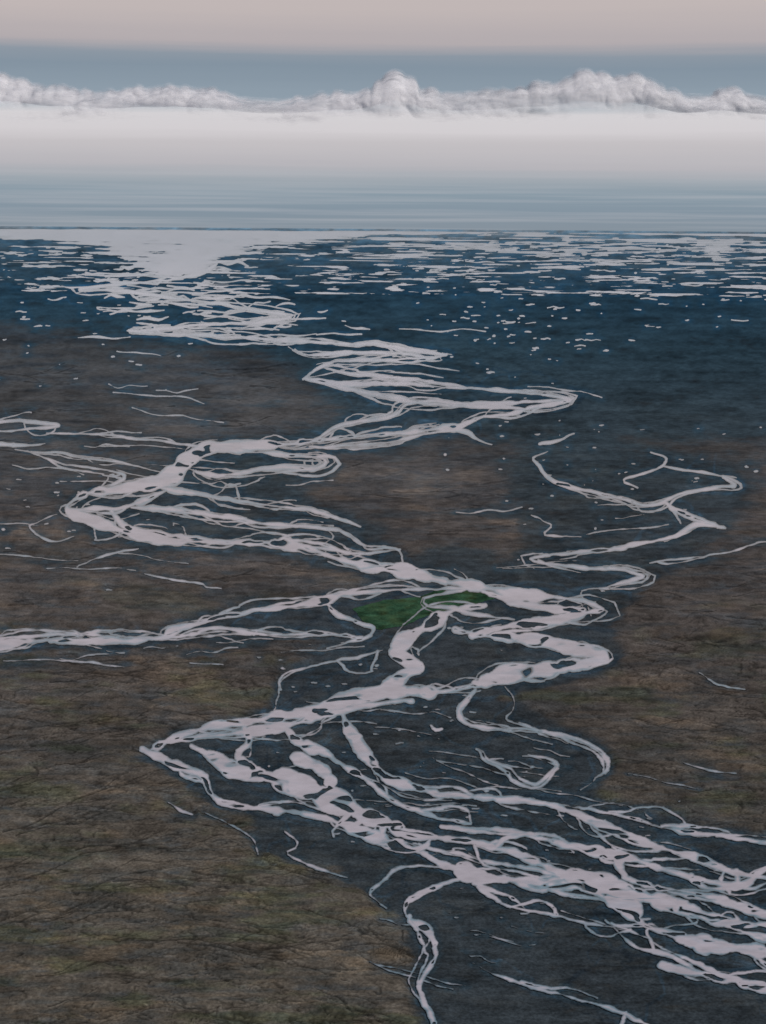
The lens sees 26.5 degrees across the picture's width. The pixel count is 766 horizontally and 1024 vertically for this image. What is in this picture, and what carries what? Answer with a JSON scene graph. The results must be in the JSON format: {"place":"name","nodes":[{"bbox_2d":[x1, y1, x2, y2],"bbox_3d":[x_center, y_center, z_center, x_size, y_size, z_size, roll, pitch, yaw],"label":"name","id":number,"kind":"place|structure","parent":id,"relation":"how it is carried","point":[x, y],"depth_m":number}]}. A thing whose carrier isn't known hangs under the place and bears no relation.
{"place":"outdoors","nodes":[
{"label":"outdoors","id":0,"kind":"place"},
{"bbox_2d":[0,226,765,1023],"bbox_3d":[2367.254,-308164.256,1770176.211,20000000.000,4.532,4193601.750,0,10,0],"label":"ground","id":1,"kind":"structure","parent":0,"point":[128,894],"depth_m":2408.49},
{"bbox_2d":[353,590,493,629],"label":"grass island","id":2,"kind":"structure","parent":1,"relation":"on","point":[384,614],"depth_m":2604.42},
{"bbox_2d":[0,229,765,1023],"bbox_3d":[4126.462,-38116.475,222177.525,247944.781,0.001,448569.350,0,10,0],"label":"braided river","id":3,"kind":"structure","parent":0,"point":[192,253],"depth_m":2691.86},
{"bbox_2d":[0,72,765,113],"bbox_3d":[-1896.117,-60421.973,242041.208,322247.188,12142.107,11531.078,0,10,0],"label":"cloud","id":4,"kind":"structure","parent":0,"point":[397,90],"depth_m":238806.56},
{"bbox_2d":[0,0,765,231],"label":"sky","id":5,"kind":"structure","parent":0,"point":[628,166]}
]}

